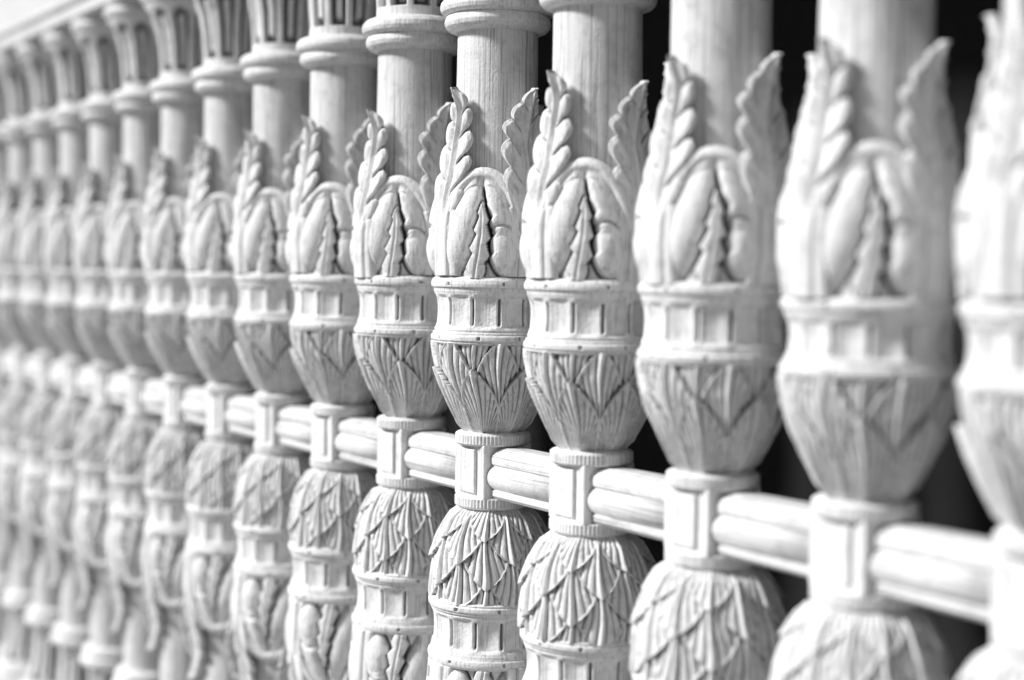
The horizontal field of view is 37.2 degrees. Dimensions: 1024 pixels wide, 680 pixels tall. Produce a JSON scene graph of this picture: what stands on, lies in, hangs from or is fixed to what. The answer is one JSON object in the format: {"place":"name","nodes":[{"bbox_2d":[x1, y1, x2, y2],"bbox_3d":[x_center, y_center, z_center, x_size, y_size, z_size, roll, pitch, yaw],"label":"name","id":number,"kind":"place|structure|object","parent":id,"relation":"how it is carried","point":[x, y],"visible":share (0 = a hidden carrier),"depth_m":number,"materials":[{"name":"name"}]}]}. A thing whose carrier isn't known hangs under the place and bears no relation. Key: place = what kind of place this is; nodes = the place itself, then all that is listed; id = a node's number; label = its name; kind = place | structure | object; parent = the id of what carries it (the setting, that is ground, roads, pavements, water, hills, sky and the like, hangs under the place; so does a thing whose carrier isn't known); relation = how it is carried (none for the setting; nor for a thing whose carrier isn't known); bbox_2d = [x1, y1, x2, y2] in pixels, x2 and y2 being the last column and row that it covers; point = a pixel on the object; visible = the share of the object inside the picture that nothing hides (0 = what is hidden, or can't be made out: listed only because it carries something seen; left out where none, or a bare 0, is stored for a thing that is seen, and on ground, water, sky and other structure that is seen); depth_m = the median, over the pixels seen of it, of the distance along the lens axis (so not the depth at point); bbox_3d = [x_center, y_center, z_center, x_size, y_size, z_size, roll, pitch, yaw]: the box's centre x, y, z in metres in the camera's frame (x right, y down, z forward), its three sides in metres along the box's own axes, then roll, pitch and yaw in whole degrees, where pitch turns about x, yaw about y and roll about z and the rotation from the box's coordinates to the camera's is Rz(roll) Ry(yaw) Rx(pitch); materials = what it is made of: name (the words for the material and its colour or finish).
{"place":"outdoors","nodes":[
{"label":"outdoors","id":0,"kind":"place"},
{"label":"ground","id":1,"kind":"structure","parent":0,"visible":0},
{"bbox_2d":[312,0,1003,679],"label":"back wall","id":2,"kind":"structure","parent":1,"relation":"on","point":[948,494],"depth_m":1.31,"materials":[{"name":"black"}]},
{"bbox_3d":[-0.689,0.616,2.524,0.306,0.070,4.550,-1,3,-33],"label":"plinth","id":3,"kind":"object","parent":1,"relation":"on","visible":0},
{"bbox_2d":[0,78,13,654],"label":"baluster","id":4,"kind":"object","parent":3,"relation":"on","point":[5,346],"visible":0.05,"depth_m":2.70,"materials":[{"name":"white wood"}]},
{"bbox_2d":[0,350,12,376],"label":"rail","id":5,"kind":"object","parent":4,"relation":"attached to","point":[6,364],"visible":0.34,"depth_m":2.67,"materials":[{"name":"white wood"}]},
{"bbox_2d":[0,51,37,679],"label":"baluster","id":6,"kind":"object","parent":3,"relation":"on","point":[17,599],"visible":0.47,"depth_m":2.57,"materials":[{"name":"white wood"}]},
{"bbox_2d":[22,355,36,382],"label":"rail","id":7,"kind":"object","parent":6,"relation":"attached to","point":[29,370],"visible":0.36,"depth_m":2.55,"materials":[{"name":"white wood"}]},
{"bbox_2d":[15,40,64,679],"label":"baluster","id":8,"kind":"object","parent":3,"relation":"on","point":[43,616],"visible":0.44,"depth_m":2.44,"materials":[{"name":"white wood"}]},
{"bbox_2d":[47,360,63,389],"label":"rail","id":9,"kind":"object","parent":8,"relation":"attached to","point":[55,377],"visible":0.36,"depth_m":2.42,"materials":[{"name":"white wood"}]},
{"bbox_2d":[42,28,94,679],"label":"baluster","id":10,"kind":"object","parent":3,"relation":"on","point":[70,635],"visible":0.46,"depth_m":2.31,"materials":[{"name":"white wood"}]},
{"bbox_2d":[75,365,92,396],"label":"rail","id":11,"kind":"object","parent":10,"relation":"attached to","point":[84,382],"visible":0.38,"depth_m":2.29,"materials":[{"name":"white wood"}]},
{"bbox_2d":[71,14,127,679],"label":"baluster","id":12,"kind":"object","parent":3,"relation":"on","point":[101,657],"visible":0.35,"depth_m":2.19,"materials":[{"name":"white wood"}]},
{"bbox_2d":[106,371,126,405],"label":"rail","id":13,"kind":"object","parent":12,"relation":"attached to","point":[116,389],"visible":0.37,"depth_m":2.17,"materials":[{"name":"white wood"}]},
{"bbox_2d":[103,0,165,679],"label":"baluster","id":14,"kind":"object","parent":3,"relation":"on","point":[138,427],"visible":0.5,"depth_m":2.06,"materials":[{"name":"white stone"}]},
{"bbox_2d":[140,378,163,414],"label":"rail","id":15,"kind":"object","parent":14,"relation":"attached to","point":[152,397],"visible":0.41,"depth_m":2.04,"materials":[{"name":"white wood"}]},
{"bbox_2d":[140,0,208,679],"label":"baluster","id":16,"kind":"object","parent":3,"relation":"on","point":[178,439],"visible":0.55,"depth_m":1.93,"materials":[{"name":"white stone"}]},
{"bbox_2d":[179,386,206,425],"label":"rail","id":17,"kind":"object","parent":16,"relation":"attached to","point":[193,406],"visible":0.45,"depth_m":1.91,"materials":[{"name":"white wood"}]},
{"bbox_2d":[182,0,257,679],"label":"baluster","id":18,"kind":"object","parent":3,"relation":"on","point":[222,453],"visible":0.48,"depth_m":1.81,"materials":[{"name":"white stone"}]},
{"bbox_2d":[224,395,254,437],"bbox_3d":[-0.301,0.091,1.790,0.040,0.044,0.101,-1,3,-33],"label":"rail","id":19,"kind":"object","parent":18,"relation":"attached to","point":[239,416],"visible":0.5,"depth_m":1.79,"materials":[{"name":"white wood"}]},
{"bbox_2d":[230,0,313,679],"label":"baluster","id":20,"kind":"object","parent":3,"relation":"on","point":[277,75],"visible":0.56,"depth_m":1.68,"materials":[{"name":"white stone"}]},
{"bbox_2d":[275,405,311,451],"bbox_3d":[-0.220,0.097,1.664,0.040,0.044,0.101,-1,3,-33],"label":"rail","id":21,"kind":"object","parent":20,"relation":"attached to","point":[293,427],"visible":0.53,"depth_m":1.66,"materials":[{"name":"white wood"}]},
{"bbox_2d":[285,0,378,679],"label":"baluster","id":22,"kind":"object","parent":3,"relation":"on","point":[339,60],"visible":0.62,"depth_m":1.56,"materials":[{"name":"white stone"}]},
{"bbox_2d":[334,417,376,468],"bbox_3d":[-0.140,0.104,1.538,0.040,0.044,0.101,-1,3,-33],"label":"rail","id":23,"kind":"object","parent":22,"relation":"attached to","point":[355,441],"visible":0.61,"depth_m":1.53,"materials":[{"name":"white wood"}]},
{"bbox_2d":[348,0,457,679],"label":"baluster","id":24,"kind":"object","parent":3,"relation":"on","point":[413,46],"visible":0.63,"depth_m":1.43,"materials":[{"name":"white stone"}]},
{"bbox_2d":[404,430,455,487],"bbox_3d":[-0.059,0.111,1.413,0.040,0.044,0.101,-1,3,-33],"label":"rail","id":25,"kind":"object","parent":24,"relation":"attached to","point":[429,455],"visible":0.59,"depth_m":1.41,"materials":[{"name":"white wood"}]},
{"bbox_2d":[426,0,552,679],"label":"baluster","id":26,"kind":"object","parent":3,"relation":"on","point":[483,543],"visible":0.75,"depth_m":1.30,"materials":[{"name":"white stone"}]},
{"bbox_2d":[487,447,549,511],"bbox_3d":[0.022,0.118,1.287,0.040,0.044,0.101,-1,3,-33],"label":"rail","id":27,"kind":"object","parent":26,"relation":"attached to","point":[518,475],"visible":0.64,"depth_m":1.28,"materials":[{"name":"white wood"}]},
{"bbox_2d":[517,0,657,679],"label":"baluster","id":28,"kind":"object","parent":3,"relation":"on","point":[582,578],"visible":0.85,"depth_m":1.18,"materials":[{"name":"white stone"}]},
{"bbox_2d":[587,466,665,540],"bbox_3d":[0.103,0.125,1.161,0.040,0.044,0.101,-1,3,-33],"label":"rail","id":29,"kind":"object","parent":28,"relation":"attached to","point":[630,500],"visible":0.75,"depth_m":1.16,"materials":[{"name":"white wood"}]},
{"bbox_2d":[629,0,791,679],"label":"baluster","id":30,"kind":"object","parent":3,"relation":"on","point":[712,351],"visible":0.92,"depth_m":1.05,"materials":[{"name":"white stone"}]},
{"bbox_2d":[711,491,811,576],"bbox_3d":[0.184,0.132,1.035,0.040,0.044,0.101,-1,3,-33],"label":"rail","id":31,"kind":"object","parent":30,"relation":"attached to","point":[770,531],"visible":0.77,"depth_m":1.03,"materials":[{"name":"white wood"}]},
{"bbox_2d":[769,0,961,679],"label":"baluster","id":32,"kind":"object","parent":3,"relation":"on","point":[868,373],"visible":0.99,"depth_m":0.93,"materials":[{"name":"white stone"}]},
{"bbox_2d":[953,0,1023,679],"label":"baluster","id":33,"kind":"object","parent":3,"relation":"on","point":[989,237],"visible":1,"depth_m":0.82,"materials":[{"name":"white stone"}]},
{"bbox_2d":[0,0,114,50],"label":"top beam","id":34,"kind":"structure","parent":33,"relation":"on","point":[22,20],"depth_m":2.33,"materials":[{"name":"white wood"}]},
{"bbox_2d":[868,522,993,622],"bbox_3d":[0.265,0.138,0.909,0.040,0.044,0.101,-1,3,-33],"label":"rail","id":35,"kind":"object","parent":33,"relation":"attached to","point":[942,569],"visible":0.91,"depth_m":0.90,"materials":[{"name":"white wood"}]}
]}

